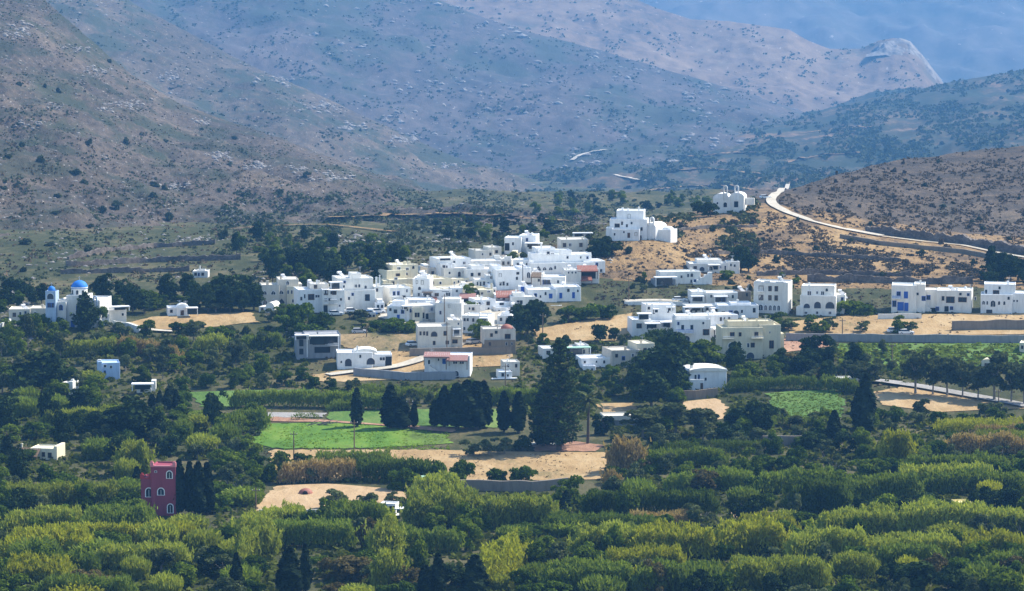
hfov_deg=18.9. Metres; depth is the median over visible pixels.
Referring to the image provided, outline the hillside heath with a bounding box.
[0,0,614,293]
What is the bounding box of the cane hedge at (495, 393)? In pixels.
[432,384,556,403]
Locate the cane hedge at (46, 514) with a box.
[0,502,82,532]
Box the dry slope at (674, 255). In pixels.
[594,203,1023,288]
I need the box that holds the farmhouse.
[166,300,197,315]
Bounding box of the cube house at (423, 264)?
[418,263,427,271]
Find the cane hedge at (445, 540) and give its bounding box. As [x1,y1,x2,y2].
[361,524,465,553]
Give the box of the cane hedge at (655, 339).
[623,327,672,344]
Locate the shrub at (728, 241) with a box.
[725,239,733,244]
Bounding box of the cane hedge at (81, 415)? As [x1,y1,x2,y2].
[36,403,120,427]
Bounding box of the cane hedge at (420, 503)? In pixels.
[398,478,486,527]
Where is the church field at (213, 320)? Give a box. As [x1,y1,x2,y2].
[131,312,259,328]
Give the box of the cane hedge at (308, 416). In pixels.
[291,411,323,418]
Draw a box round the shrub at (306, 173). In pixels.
[302,171,310,176]
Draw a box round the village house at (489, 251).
[468,244,500,258]
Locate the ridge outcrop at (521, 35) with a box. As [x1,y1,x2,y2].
[433,2,727,92]
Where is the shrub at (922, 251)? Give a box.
[915,249,925,255]
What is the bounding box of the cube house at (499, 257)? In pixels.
[490,255,503,259]
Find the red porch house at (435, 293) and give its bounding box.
[421,283,462,300]
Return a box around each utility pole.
[252,487,259,508]
[290,431,296,453]
[351,420,357,449]
[441,294,444,322]
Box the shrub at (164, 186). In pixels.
[161,184,167,190]
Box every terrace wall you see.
[60,265,188,273]
[66,254,240,266]
[67,239,215,259]
[328,212,568,220]
[640,224,757,239]
[715,249,900,261]
[756,268,910,276]
[807,273,972,283]
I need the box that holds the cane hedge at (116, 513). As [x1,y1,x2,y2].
[71,497,157,525]
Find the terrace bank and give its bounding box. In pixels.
[865,225,1023,254]
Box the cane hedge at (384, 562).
[366,546,413,586]
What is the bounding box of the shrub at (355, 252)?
[351,248,360,257]
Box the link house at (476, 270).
[461,262,488,280]
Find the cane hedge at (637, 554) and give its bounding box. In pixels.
[596,541,696,563]
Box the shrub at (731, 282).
[727,280,735,284]
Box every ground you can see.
[0,173,1023,590]
[378,255,545,325]
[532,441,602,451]
[837,343,1023,365]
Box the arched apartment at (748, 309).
[715,299,758,317]
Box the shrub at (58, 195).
[53,193,62,197]
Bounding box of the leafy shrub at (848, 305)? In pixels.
[837,300,855,312]
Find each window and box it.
[145,487,150,496]
[157,488,164,494]
[166,470,172,478]
[167,503,173,512]
[308,294,313,299]
[314,347,329,352]
[329,336,336,342]
[365,294,369,300]
[505,334,510,338]
[636,323,641,327]
[703,329,708,334]
[769,340,773,347]
[946,296,954,302]
[958,297,966,301]
[990,300,995,306]
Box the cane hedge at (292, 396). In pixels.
[227,386,398,409]
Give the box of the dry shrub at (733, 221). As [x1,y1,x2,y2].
[728,219,738,223]
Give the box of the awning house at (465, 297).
[459,291,477,301]
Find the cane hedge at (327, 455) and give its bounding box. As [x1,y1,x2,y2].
[310,447,396,460]
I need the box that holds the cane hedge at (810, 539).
[782,524,872,558]
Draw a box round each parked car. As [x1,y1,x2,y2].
[328,310,343,315]
[345,307,356,312]
[351,328,367,333]
[373,308,385,312]
[405,340,416,346]
[466,338,480,343]
[672,296,687,301]
[887,327,897,332]
[898,329,914,334]
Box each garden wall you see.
[113,321,139,332]
[878,313,921,318]
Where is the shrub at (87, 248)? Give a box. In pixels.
[84,244,92,251]
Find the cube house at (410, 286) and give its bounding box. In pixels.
[402,284,412,293]
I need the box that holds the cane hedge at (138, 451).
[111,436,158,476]
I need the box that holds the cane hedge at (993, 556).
[978,545,1023,566]
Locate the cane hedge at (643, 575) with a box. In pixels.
[626,556,733,590]
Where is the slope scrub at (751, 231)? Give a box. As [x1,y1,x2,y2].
[594,218,1021,306]
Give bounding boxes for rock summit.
[866,38,942,83]
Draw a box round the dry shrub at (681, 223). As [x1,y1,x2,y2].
[679,221,688,227]
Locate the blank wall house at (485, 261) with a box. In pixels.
[471,254,500,266]
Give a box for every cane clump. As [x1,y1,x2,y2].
[5,535,62,557]
[12,385,40,399]
[13,396,39,416]
[42,392,69,408]
[46,581,107,590]
[67,536,119,560]
[74,369,105,379]
[80,434,110,460]
[113,456,141,480]
[115,476,140,494]
[120,553,151,581]
[135,519,180,543]
[140,426,169,435]
[148,569,183,590]
[166,512,209,530]
[167,518,196,540]
[172,417,193,437]
[182,526,224,554]
[185,431,220,454]
[187,413,210,427]
[188,409,202,415]
[208,421,242,440]
[216,537,238,556]
[219,562,262,586]
[221,485,265,506]
[338,582,374,590]
[367,535,415,552]
[398,521,413,529]
[488,571,510,590]
[495,523,532,537]
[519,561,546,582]
[528,500,571,522]
[543,516,593,537]
[577,573,627,590]
[602,518,637,530]
[620,475,656,492]
[677,560,723,590]
[725,485,760,503]
[750,563,780,588]
[771,508,796,517]
[893,555,921,575]
[917,493,936,501]
[925,521,973,533]
[927,519,967,527]
[959,560,1017,590]
[976,477,1002,491]
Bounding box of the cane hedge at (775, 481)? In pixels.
[752,463,845,494]
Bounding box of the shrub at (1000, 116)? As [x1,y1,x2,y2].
[997,114,1006,119]
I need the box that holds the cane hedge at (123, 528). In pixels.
[46,516,165,544]
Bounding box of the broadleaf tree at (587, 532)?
[566,519,645,555]
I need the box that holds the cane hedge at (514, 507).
[472,491,559,529]
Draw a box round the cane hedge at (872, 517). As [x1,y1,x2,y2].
[810,499,903,536]
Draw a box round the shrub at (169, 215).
[165,211,173,220]
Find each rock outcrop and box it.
[0,20,48,40]
[14,116,45,128]
[26,102,64,109]
[61,41,94,52]
[73,64,113,77]
[95,106,113,112]
[102,97,153,110]
[158,68,179,80]
[159,182,191,190]
[175,235,229,241]
[183,115,211,124]
[204,150,240,161]
[242,160,272,169]
[252,76,301,87]
[284,163,317,172]
[297,98,344,113]
[309,170,355,182]
[336,120,372,130]
[338,233,390,243]
[383,132,437,144]
[426,233,470,242]
[432,162,477,169]
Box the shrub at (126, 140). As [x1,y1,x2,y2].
[123,137,128,144]
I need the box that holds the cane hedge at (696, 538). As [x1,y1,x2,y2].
[620,517,721,559]
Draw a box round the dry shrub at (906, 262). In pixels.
[903,259,909,266]
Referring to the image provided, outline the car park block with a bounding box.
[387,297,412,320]
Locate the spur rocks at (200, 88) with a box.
[46,1,534,190]
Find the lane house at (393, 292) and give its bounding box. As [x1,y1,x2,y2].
[381,282,410,303]
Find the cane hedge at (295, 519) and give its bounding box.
[219,516,352,526]
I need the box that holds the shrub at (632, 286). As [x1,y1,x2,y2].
[629,283,635,288]
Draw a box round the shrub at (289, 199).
[286,196,293,203]
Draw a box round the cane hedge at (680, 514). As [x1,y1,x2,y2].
[629,508,692,523]
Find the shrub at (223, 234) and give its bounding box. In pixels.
[217,229,228,239]
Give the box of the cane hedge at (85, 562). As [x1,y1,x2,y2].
[18,549,101,571]
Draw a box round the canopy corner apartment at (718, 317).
[706,308,737,338]
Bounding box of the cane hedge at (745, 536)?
[712,511,792,557]
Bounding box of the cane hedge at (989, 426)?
[968,421,1023,433]
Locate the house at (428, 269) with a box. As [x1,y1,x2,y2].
[420,261,435,274]
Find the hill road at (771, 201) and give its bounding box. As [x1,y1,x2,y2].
[766,184,882,234]
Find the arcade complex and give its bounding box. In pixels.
[528,244,604,273]
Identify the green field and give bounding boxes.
[190,389,315,406]
[253,422,452,448]
[327,408,510,427]
[764,389,845,416]
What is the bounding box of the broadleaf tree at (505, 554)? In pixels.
[468,525,532,588]
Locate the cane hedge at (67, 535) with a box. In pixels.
[0,521,97,558]
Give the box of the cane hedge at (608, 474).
[597,468,622,483]
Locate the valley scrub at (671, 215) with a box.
[211,187,762,255]
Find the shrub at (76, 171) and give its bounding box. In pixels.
[69,169,81,174]
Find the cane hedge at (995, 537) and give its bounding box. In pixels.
[953,526,1023,558]
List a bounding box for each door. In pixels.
[323,305,327,311]
[385,357,391,365]
[505,243,508,250]
[581,272,588,275]
[588,272,595,278]
[897,302,903,310]
[904,303,907,310]
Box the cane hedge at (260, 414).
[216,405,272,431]
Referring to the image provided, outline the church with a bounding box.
[45,276,111,327]
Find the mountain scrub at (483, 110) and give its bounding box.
[160,0,803,171]
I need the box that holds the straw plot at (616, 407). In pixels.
[596,403,636,411]
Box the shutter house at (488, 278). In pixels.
[472,270,492,285]
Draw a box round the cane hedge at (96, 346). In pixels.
[58,335,118,356]
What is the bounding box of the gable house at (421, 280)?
[413,271,432,296]
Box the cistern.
[600,412,638,425]
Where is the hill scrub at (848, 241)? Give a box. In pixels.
[765,147,1023,244]
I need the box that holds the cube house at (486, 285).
[483,283,496,291]
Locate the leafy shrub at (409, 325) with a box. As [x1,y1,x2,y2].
[400,319,415,332]
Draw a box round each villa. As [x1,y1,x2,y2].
[796,282,847,315]
[891,280,937,312]
[936,284,975,312]
[981,281,1023,313]
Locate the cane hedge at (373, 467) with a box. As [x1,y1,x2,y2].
[346,455,435,481]
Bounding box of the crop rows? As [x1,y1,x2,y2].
[256,423,449,449]
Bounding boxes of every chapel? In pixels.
[647,217,676,242]
[713,185,754,212]
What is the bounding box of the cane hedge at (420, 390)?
[354,382,430,397]
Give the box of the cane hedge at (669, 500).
[578,486,720,514]
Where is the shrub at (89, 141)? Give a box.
[85,138,91,145]
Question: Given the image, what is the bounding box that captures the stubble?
[261,446,604,481]
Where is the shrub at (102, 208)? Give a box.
[98,205,106,212]
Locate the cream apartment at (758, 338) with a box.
[716,315,783,359]
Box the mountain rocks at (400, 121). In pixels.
[308,0,795,167]
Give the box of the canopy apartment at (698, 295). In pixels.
[687,286,750,303]
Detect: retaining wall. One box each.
[353,368,455,379]
[409,346,511,355]
[460,477,567,491]
[624,301,688,305]
[683,388,717,399]
[762,435,804,445]
[786,333,1023,342]
[840,234,985,257]
[952,319,1023,329]
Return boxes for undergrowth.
[0,325,1023,590]
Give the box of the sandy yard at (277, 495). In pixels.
[256,484,405,510]
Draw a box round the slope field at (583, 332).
[534,313,632,340]
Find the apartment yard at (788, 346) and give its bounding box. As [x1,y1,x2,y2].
[784,339,826,351]
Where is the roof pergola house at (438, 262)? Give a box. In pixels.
[429,251,470,275]
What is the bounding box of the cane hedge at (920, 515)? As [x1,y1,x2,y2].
[893,497,996,532]
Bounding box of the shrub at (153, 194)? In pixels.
[149,191,158,197]
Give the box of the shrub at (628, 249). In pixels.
[625,246,632,253]
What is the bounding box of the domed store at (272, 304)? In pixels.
[259,301,279,312]
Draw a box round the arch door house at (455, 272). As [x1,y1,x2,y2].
[441,263,468,277]
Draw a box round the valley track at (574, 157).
[570,149,605,159]
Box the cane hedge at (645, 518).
[539,509,665,532]
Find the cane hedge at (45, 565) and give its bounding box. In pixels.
[0,549,79,590]
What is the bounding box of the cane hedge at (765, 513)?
[731,508,802,529]
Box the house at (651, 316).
[627,300,675,336]
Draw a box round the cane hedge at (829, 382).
[814,374,859,392]
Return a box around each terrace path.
[233,224,393,230]
[637,184,751,191]
[686,151,789,156]
[788,152,859,161]
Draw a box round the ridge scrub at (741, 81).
[462,0,921,105]
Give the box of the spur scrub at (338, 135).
[49,0,518,191]
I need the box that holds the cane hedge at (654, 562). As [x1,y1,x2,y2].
[608,560,724,570]
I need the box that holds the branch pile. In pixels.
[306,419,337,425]
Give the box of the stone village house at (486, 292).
[477,283,493,297]
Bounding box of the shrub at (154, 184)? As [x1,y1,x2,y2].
[149,181,159,186]
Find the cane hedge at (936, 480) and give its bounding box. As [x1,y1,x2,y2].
[919,466,1023,495]
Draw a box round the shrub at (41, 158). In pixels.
[36,154,44,161]
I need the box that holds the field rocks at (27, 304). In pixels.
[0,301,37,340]
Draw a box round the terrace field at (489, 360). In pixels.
[314,333,512,381]
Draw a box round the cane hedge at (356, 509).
[319,497,395,521]
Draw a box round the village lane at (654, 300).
[625,299,688,301]
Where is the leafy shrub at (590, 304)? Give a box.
[586,303,605,312]
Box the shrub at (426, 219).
[421,215,429,223]
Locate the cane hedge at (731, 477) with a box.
[660,463,756,491]
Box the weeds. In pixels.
[290,306,1022,393]
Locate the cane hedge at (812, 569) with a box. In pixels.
[718,552,834,590]
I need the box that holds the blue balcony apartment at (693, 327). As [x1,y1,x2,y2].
[672,308,710,342]
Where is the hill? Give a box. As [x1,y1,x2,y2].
[721,146,1023,237]
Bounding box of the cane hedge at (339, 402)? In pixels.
[324,396,381,411]
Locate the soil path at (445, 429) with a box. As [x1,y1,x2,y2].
[270,416,455,431]
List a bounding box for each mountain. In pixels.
[129,0,803,173]
[639,0,1023,82]
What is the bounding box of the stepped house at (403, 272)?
[377,257,417,284]
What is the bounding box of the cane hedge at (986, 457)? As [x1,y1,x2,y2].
[900,448,1015,466]
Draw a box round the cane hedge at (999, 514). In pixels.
[986,504,1023,531]
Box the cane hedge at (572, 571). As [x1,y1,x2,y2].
[532,554,637,590]
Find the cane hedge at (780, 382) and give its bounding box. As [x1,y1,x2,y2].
[722,374,820,391]
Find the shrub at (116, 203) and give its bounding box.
[111,200,121,209]
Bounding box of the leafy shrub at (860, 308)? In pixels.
[848,301,876,315]
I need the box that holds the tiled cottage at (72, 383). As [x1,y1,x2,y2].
[56,379,78,394]
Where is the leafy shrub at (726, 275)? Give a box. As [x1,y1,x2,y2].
[719,270,734,279]
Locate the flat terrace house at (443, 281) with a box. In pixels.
[417,270,468,285]
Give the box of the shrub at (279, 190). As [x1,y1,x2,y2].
[275,188,283,193]
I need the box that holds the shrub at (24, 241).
[19,238,32,244]
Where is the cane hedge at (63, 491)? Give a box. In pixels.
[2,477,124,503]
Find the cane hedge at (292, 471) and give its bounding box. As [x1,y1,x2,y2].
[274,455,365,483]
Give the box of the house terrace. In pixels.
[785,313,1023,336]
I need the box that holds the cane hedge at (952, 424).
[930,415,1023,433]
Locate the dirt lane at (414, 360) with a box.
[325,342,465,374]
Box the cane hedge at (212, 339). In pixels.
[191,332,230,349]
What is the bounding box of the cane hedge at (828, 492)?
[779,471,856,512]
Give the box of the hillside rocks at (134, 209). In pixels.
[0,3,615,282]
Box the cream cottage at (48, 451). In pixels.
[16,442,64,459]
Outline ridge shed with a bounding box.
[572,232,592,236]
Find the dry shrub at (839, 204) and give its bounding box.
[835,202,842,207]
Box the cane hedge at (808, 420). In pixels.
[774,412,828,426]
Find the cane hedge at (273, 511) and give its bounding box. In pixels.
[231,498,306,538]
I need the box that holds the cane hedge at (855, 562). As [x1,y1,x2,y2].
[820,549,881,578]
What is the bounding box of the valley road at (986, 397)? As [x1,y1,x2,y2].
[876,379,1023,405]
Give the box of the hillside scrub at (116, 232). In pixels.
[0,0,613,293]
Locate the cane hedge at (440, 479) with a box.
[404,469,466,505]
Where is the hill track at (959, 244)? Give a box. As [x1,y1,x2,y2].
[881,235,1023,256]
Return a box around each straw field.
[268,449,606,479]
[874,386,1023,411]
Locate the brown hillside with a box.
[0,0,602,236]
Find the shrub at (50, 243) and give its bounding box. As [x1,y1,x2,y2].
[43,241,54,245]
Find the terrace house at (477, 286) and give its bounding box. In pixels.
[433,285,482,292]
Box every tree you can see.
[0,276,14,294]
[0,287,14,305]
[0,299,7,312]
[0,318,16,330]
[0,330,13,338]
[0,338,6,355]
[0,362,17,372]
[0,373,9,392]
[0,395,19,431]
[0,423,23,440]
[0,431,3,449]
[0,435,13,456]
[0,453,7,465]
[0,466,9,485]
[0,485,11,504]
[0,505,7,520]
[0,530,9,544]
[0,558,10,587]
[0,573,39,590]
[1,370,16,382]
[1,475,20,483]
[2,355,23,364]
[3,487,37,509]
[4,323,20,343]
[5,446,30,481]
[6,504,22,512]
[7,330,27,354]
[8,350,69,391]
[8,380,27,391]
[12,277,31,295]
[12,294,23,305]
[14,290,24,299]
[16,320,25,326]
[18,313,39,318]
[19,548,50,567]
[20,312,35,346]
[20,575,43,588]
[22,421,50,438]
[22,449,38,460]
[22,516,46,528]
[25,285,38,305]
[27,494,51,508]
[27,540,57,552]
[32,315,47,336]
[35,283,47,303]
[36,389,60,420]
[36,463,58,477]
[39,348,59,375]
[40,313,63,325]
[41,470,61,482]
[42,478,63,483]
[43,379,70,395]
[44,426,67,434]
[45,328,59,343]
[47,321,58,334]
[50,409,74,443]
[51,331,70,355]
[57,471,77,483]
[58,319,69,333]
[59,367,77,379]
[59,403,71,409]
[66,388,93,408]
[67,411,81,433]
[68,373,83,385]
[69,291,99,329]
[70,569,114,578]
[72,371,82,385]
[73,334,86,341]
[73,481,96,502]
[75,409,107,433]
[79,432,92,442]
[79,498,100,513]
[80,382,101,398]
[82,362,96,369]
[83,347,96,362]
[83,374,108,389]
[84,578,113,590]
[86,397,102,407]
[89,273,113,296]
[89,331,106,340]
[91,530,117,539]
[92,423,117,436]
[94,306,107,328]
[98,346,114,355]
[98,497,123,505]
[102,406,151,426]
[104,321,124,332]
[104,395,161,438]
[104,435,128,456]
[107,332,119,340]
[111,295,121,304]
[111,429,136,440]
[113,533,136,546]
[114,279,127,299]
[115,323,132,334]
[117,491,140,501]
[119,337,137,355]
[120,284,130,300]
[120,354,130,370]
[121,286,142,312]
[122,499,149,524]
[128,333,142,338]
[130,365,151,380]
[132,294,153,312]
[132,466,141,481]
[136,319,155,337]
[138,289,148,294]
[142,343,158,360]
[145,411,171,433]
[147,290,158,301]
[147,394,155,406]
[147,427,165,445]
[148,548,175,570]
[150,297,164,309]
[152,403,166,410]
[154,434,180,455]
[155,390,162,403]
[156,273,174,299]
[156,353,170,378]
[156,406,168,418]
[157,337,174,357]
[158,295,168,307]
[162,388,171,409]
[164,410,188,427]
[165,353,185,370]
[165,382,178,394]
[165,560,199,577]
[166,561,197,585]
[168,280,182,294]
[168,321,187,333]
[168,402,193,413]
[168,424,189,441]
[172,335,189,348]
[172,389,179,407]
[172,458,185,514]
[175,295,189,302]
[175,376,190,392]
[179,273,194,295]
[179,390,192,403]
[182,321,201,341]
[182,367,199,378]
[183,279,205,311]
[183,461,192,511]
[184,349,204,361]
[188,461,207,514]
[189,319,206,329]
[189,444,205,458]
[193,546,208,567]
[196,546,229,575]
[197,372,215,386]
[201,282,216,311]
[202,326,216,335]
[202,390,227,424]
[203,283,223,304]
[203,462,215,514]
[204,554,241,576]
[205,346,219,357]
[206,355,217,372]
[206,448,239,464]
[209,303,223,311]
[209,439,228,451]
[210,273,248,308]
[210,458,229,478]
[213,413,231,425]
[213,481,235,494]
[213,493,233,511]
[215,446,233,453]
[215,526,239,540]
[216,325,229,333]
[216,461,238,484]
[217,577,247,590]
[218,452,244,469]
[221,285,237,312]
[222,338,240,347]
[224,329,235,338]
[224,352,240,364]
[226,436,242,450]
[227,367,241,388]
[228,514,285,560]
[228,552,243,580]
[229,343,246,366]
[231,231,242,253]
[231,281,253,309]
[231,433,254,450]
[233,463,252,475]
[233,475,250,487]
[234,289,251,311]
[234,450,246,454]
[234,467,265,490]
[235,464,245,475]
[236,418,256,430]
[237,231,245,246]
[237,342,249,356]
[237,452,266,465]
[238,369,250,382]
[239,325,251,335]
[239,438,262,456]
[241,555,270,570]
[242,275,254,286]
[242,363,254,379]
[242,578,266,590]
[243,401,262,409]
[245,426,261,435]
[247,283,265,309]
[248,221,265,241]
[251,245,263,251]
[252,463,277,481]
[253,331,271,348]
[253,357,270,374]
[254,352,268,360]
[256,373,269,388]
[257,247,268,259]
[260,308,277,321]
[261,249,284,271]
[264,232,280,245]
[264,253,280,281]
[267,450,290,471]
[269,243,280,249]
[273,303,285,314]
[273,308,301,331]
[274,513,295,520]
[274,546,303,590]
[276,370,292,385]
[280,264,292,275]
[283,233,292,244]
[283,247,294,263]
[284,250,302,273]
[284,302,314,324]
[286,327,296,337]
[291,248,305,251]
[291,322,325,333]
[292,242,302,250]
[292,452,311,461]
[295,262,311,276]
[295,367,308,379]
[299,257,310,268]
[299,272,317,284]
[299,508,320,520]
[299,543,312,590]
[300,225,308,241]
[303,239,317,250]
[304,247,323,276]
[305,466,318,481]
[307,311,335,329]
[308,375,320,386]
[310,555,327,572]
[314,227,331,240]
[316,241,325,251]
[316,498,336,519]
[316,557,345,580]
[317,257,332,279]
[318,488,348,504]
[319,240,329,246]
[321,250,336,263]
[322,260,347,282]
[322,582,344,590]
[324,377,336,388]
[326,232,339,248]
[328,247,337,252]
[329,387,340,390]
[329,554,372,581]
[335,254,345,264]
[336,245,354,270]
[345,380,353,387]
[348,241,365,247]
[348,549,376,561]
[349,387,363,426]
[351,492,378,502]
[351,517,368,539]
[352,253,363,266]
[352,377,359,383]
[354,317,366,324]
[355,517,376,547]
[357,257,369,272]
[359,560,381,581]
[363,244,374,258]
[363,506,406,557]
[365,232,377,242]
[366,250,388,271]
[366,319,386,327]
[370,257,388,279]
[375,238,384,250]
[375,583,401,590]
[378,242,385,251]
[379,384,399,427]
[381,317,405,331]
[384,491,406,504]
[384,563,420,584]
[385,242,406,261]
[385,258,394,262]
[386,467,417,490]
[394,396,412,427]
[399,381,410,387]
[399,580,418,590]
[401,245,411,260]
[405,388,417,398]
[407,396,420,403]
[407,539,429,574]
[410,401,418,426]
[416,564,433,590]
[423,505,447,530]
[425,391,433,401]
[429,399,437,426]
[429,563,465,585]
[431,218,439,224]
[431,226,443,233]
[431,552,446,590]
[432,460,446,473]
[435,386,449,426]
[443,228,453,237]
[443,382,463,428]
[449,459,475,478]
[452,518,481,550]
[453,379,477,429]
[453,500,484,540]
[455,229,462,238]
[456,215,465,225]
[458,554,489,590]
[459,439,482,454]
[462,227,476,236]
[463,283,477,293]
[465,216,473,226]
[465,301,477,304]
[465,512,493,530]
[467,319,491,339]
[472,380,489,428]
[473,221,482,228]
[474,227,491,237]
[478,437,498,454]
[481,381,493,427]
[483,223,493,230]
[486,467,507,480]
[492,217,499,226]
[492,230,501,237]
[496,390,511,431]
[496,437,512,453]
[499,225,511,233]
[500,219,510,226]
[505,299,551,334]
[507,251,517,258]
[509,391,526,432]
[509,465,538,480]
[509,568,534,584]
[510,218,520,224]
[512,251,527,257]
[513,435,532,449]
[515,583,540,590]
[518,529,547,565]
[519,225,525,232]
[519,522,547,535]
[524,223,534,229]
[524,334,532,343]
[527,339,583,449]
[528,226,537,232]
[528,384,555,445]
[529,201,541,213]
[534,535,555,556]
[536,580,572,590]
[537,213,544,221]
[537,333,549,344]
[539,229,549,237]
[540,541,573,562]
[543,220,554,230]
[546,215,557,222]
[550,475,589,504]
[553,195,562,204]
[554,191,562,197]
[554,206,562,213]
[555,305,580,323]
[555,334,571,346]
[559,501,570,513]
[560,490,572,512]
[567,189,574,196]
[568,197,575,207]
[568,208,578,213]
[569,390,581,401]
[574,306,599,319]
[574,541,606,560]
[576,389,602,443]
[578,372,595,387]
[578,383,594,393]
[580,513,595,524]
[585,200,591,210]
[585,245,601,257]
[587,194,598,202]
[588,236,612,255]
[588,343,598,351]
[588,488,607,513]
[590,324,607,339]
[591,205,604,215]
[591,413,614,434]
[595,304,617,317]
[597,380,624,395]
[600,475,626,491]
[601,364,620,383]
[601,523,624,551]
[603,465,627,476]
[608,189,617,199]
[608,327,619,340]
[609,426,624,440]
[610,240,623,254]
[613,485,640,512]
[617,190,625,197]
[617,333,628,344]
[619,407,663,437]
[619,504,627,515]
[620,194,626,202]
[620,361,645,391]
[624,467,643,479]
[626,350,651,371]
[628,368,671,405]
[628,559,637,568]
[630,461,644,475]
[636,451,664,473]
[637,558,653,564]
[638,558,671,590]
[639,200,654,209]
[639,283,647,291]
[641,342,693,387]
[644,406,671,420]
[645,329,691,355]
[646,431,662,445]
[647,423,665,439]
[650,415,673,435]
[654,513,674,522]
[655,202,661,207]
[655,361,681,397]
[656,439,666,448]
[656,452,675,468]
[658,402,699,432]
[664,193,674,204]
[665,433,681,444]
[666,386,686,401]
[669,467,681,473]
[673,197,684,206]
[674,379,692,389]
[677,350,695,364]
[677,460,697,471]
[678,291,686,297]
[679,193,685,200]
[679,408,718,428]
[679,455,696,464]
[680,569,715,590]
[682,339,725,362]
[683,502,715,525]
[686,468,718,490]
[689,195,699,205]
[690,201,702,213]
[691,348,705,362]
[693,419,711,438]
[700,440,714,447]
[701,196,712,201]
[701,201,719,216]
[704,454,722,464]
[706,430,726,439]
[706,460,725,469]
[708,572,733,590]
[714,542,734,557]
[715,423,748,441]
[716,421,730,427]
[723,341,745,369]
[724,412,741,421]
[726,245,751,270]
[728,400,779,429]
[728,495,765,518]
[729,458,737,466]
[730,368,752,379]
[730,431,749,447]
[733,361,764,376]
[733,456,754,481]
[735,414,752,435]
[736,253,760,271]
[737,369,755,386]
[740,446,763,475]
[744,476,768,492]
[748,427,769,440]
[751,442,763,455]
[754,541,773,554]
[756,418,776,433]
[758,370,773,379]
[758,492,777,506]
[759,454,777,468]
[761,312,797,326]
[761,571,789,590]
[762,432,783,454]
[762,546,782,559]
[765,354,784,377]
[767,415,777,427]
[771,347,790,370]
[774,455,801,471]
[777,408,790,423]
[779,520,801,534]
[781,318,800,328]
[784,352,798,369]
[784,492,801,510]
[786,445,807,465]
[787,415,803,424]
[789,355,816,372]
[790,425,806,435]
[790,511,817,527]
[790,584,827,590]
[791,436,803,446]
[798,336,817,348]
[799,347,822,367]
[799,431,826,447]
[799,469,821,480]
[800,519,844,528]
[802,314,830,331]
[804,358,817,371]
[804,369,817,378]
[804,462,822,478]
[807,334,836,362]
[807,410,828,422]
[812,439,834,456]
[813,419,825,430]
[813,427,830,438]
[813,541,834,562]
[818,359,836,377]
[819,574,859,590]
[820,407,830,417]
[821,454,848,470]
[823,316,838,330]
[823,432,856,452]
[824,409,841,441]
[832,469,857,479]
[837,359,852,374]
[842,545,867,556]
[844,342,865,364]
[846,363,861,379]
[846,516,868,534]
[847,458,891,475]
[848,387,858,425]
[849,342,865,355]
[851,427,872,449]
[852,495,876,509]
[853,358,884,380]
[853,373,878,432]
[854,320,869,331]
[854,443,870,458]
[861,353,872,361]
[863,450,877,459]
[869,493,899,522]
[874,413,879,427]
[875,561,899,585]
[876,408,886,420]
[876,418,898,430]
[877,457,903,471]
[878,339,887,352]
[879,405,906,421]
[885,358,896,367]
[885,550,915,563]
[886,577,910,590]
[891,315,908,333]
[891,561,937,590]
[892,495,909,510]
[897,461,920,467]
[900,347,935,393]
[906,321,918,330]
[908,411,926,421]
[910,433,924,449]
[912,398,930,413]
[914,492,953,503]
[916,444,932,456]
[918,357,941,393]
[922,552,948,577]
[928,439,946,454]
[928,455,952,467]
[929,411,946,423]
[932,566,968,590]
[935,357,961,394]
[944,431,959,439]
[945,443,957,455]
[948,529,965,541]
[948,556,983,568]
[949,360,975,397]
[949,450,962,456]
[956,413,973,425]
[964,540,997,561]
[964,576,981,590]
[967,486,993,505]
[968,365,988,399]
[968,513,995,533]
[975,352,1008,398]
[977,402,994,416]
[978,265,992,280]
[982,271,998,281]
[984,244,997,265]
[985,407,1006,419]
[985,566,1023,590]
[987,570,1023,589]
[989,263,1003,275]
[989,445,1009,455]
[989,459,1022,472]
[991,252,1008,269]
[992,487,1021,508]
[994,402,1008,413]
[994,555,1023,572]
[997,270,1008,281]
[998,513,1018,532]
[999,362,1022,401]
[999,541,1022,554]
[1001,258,1019,278]
[1007,254,1017,259]
[1007,365,1023,403]
[1008,450,1023,468]
[1011,560,1023,572]
[1014,458,1023,472]
[1015,258,1023,267]
[1015,267,1023,280]
[1015,423,1023,437]
[1016,518,1023,536]
[1017,497,1023,512]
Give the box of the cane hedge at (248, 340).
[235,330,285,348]
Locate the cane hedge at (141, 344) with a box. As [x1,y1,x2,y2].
[114,334,186,364]
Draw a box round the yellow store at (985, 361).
[981,357,989,365]
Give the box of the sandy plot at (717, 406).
[683,398,728,418]
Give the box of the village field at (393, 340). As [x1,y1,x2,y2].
[341,332,415,351]
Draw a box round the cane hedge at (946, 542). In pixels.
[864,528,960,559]
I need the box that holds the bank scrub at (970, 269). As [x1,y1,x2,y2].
[682,240,996,278]
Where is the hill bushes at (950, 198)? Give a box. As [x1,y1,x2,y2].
[773,150,1023,236]
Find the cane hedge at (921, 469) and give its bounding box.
[889,460,1000,477]
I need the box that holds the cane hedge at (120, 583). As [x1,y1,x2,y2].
[28,570,143,590]
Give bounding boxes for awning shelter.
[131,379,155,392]
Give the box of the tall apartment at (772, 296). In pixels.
[754,274,791,313]
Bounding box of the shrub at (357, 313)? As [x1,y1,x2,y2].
[347,309,369,318]
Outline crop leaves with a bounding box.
[770,392,843,416]
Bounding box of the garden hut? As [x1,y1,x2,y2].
[952,499,970,502]
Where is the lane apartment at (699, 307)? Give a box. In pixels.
[682,298,719,312]
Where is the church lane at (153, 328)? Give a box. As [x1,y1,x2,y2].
[128,322,171,330]
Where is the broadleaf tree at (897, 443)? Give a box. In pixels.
[872,427,919,464]

